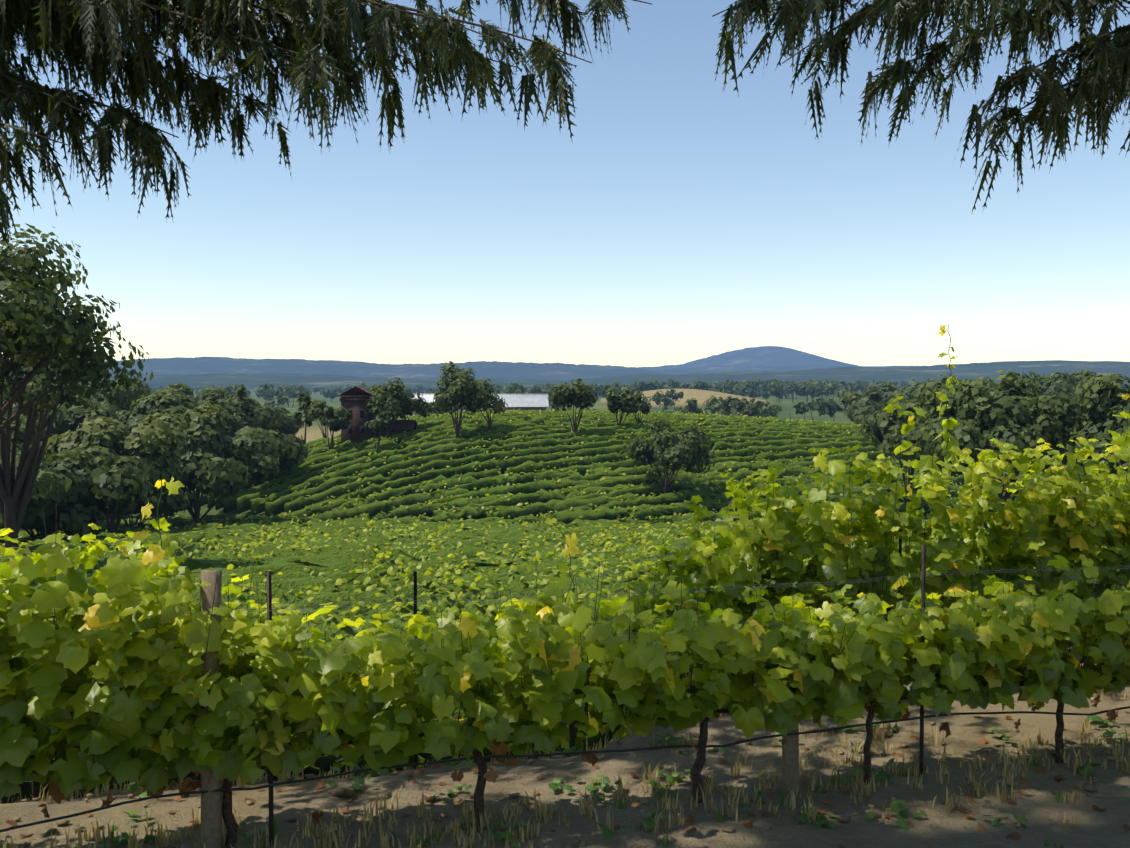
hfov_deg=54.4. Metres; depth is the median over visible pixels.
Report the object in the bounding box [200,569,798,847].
wooden trellis posts
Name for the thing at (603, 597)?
trellis wires
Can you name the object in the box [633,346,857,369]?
mountain
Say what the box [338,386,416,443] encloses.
kiln tower
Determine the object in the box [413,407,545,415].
barn walls
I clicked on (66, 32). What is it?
conifer
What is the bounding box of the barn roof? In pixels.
[414,394,548,406]
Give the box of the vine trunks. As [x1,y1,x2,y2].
[1,418,1129,847]
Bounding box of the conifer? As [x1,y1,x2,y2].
[0,0,1129,252]
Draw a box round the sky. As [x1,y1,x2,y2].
[0,0,1129,366]
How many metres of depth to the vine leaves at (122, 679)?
8.16 m
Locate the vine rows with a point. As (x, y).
(294, 562)
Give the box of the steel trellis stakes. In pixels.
[32,510,925,844]
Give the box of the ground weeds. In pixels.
[0,715,1124,847]
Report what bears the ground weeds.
on the terrain ground
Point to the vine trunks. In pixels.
(231, 824)
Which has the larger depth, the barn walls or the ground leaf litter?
the barn walls
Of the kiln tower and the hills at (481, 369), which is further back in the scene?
the hills at (481, 369)
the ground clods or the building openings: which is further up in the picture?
the building openings
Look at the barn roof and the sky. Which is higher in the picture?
the sky
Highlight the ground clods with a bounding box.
[7,669,1129,847]
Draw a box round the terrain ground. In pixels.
[0,385,1129,847]
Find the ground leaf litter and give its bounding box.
[5,700,1129,847]
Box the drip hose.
[0,652,1129,832]
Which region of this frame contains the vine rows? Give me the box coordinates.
[0,408,1126,802]
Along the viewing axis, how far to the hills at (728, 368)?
6461.23 m
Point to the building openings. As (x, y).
(361, 427)
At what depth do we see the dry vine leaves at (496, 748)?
7.94 m
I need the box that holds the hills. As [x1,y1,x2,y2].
[5,360,1129,391]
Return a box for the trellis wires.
[15,529,1129,781]
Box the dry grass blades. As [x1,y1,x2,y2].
[0,645,1129,847]
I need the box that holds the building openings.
[348,410,425,432]
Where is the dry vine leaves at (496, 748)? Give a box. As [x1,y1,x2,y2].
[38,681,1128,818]
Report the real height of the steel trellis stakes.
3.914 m
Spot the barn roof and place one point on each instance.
(525, 400)
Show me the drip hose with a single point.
(439, 761)
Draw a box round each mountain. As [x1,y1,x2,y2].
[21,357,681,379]
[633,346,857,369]
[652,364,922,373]
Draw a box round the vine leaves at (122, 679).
[0,325,1129,800]
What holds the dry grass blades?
on the terrain ground

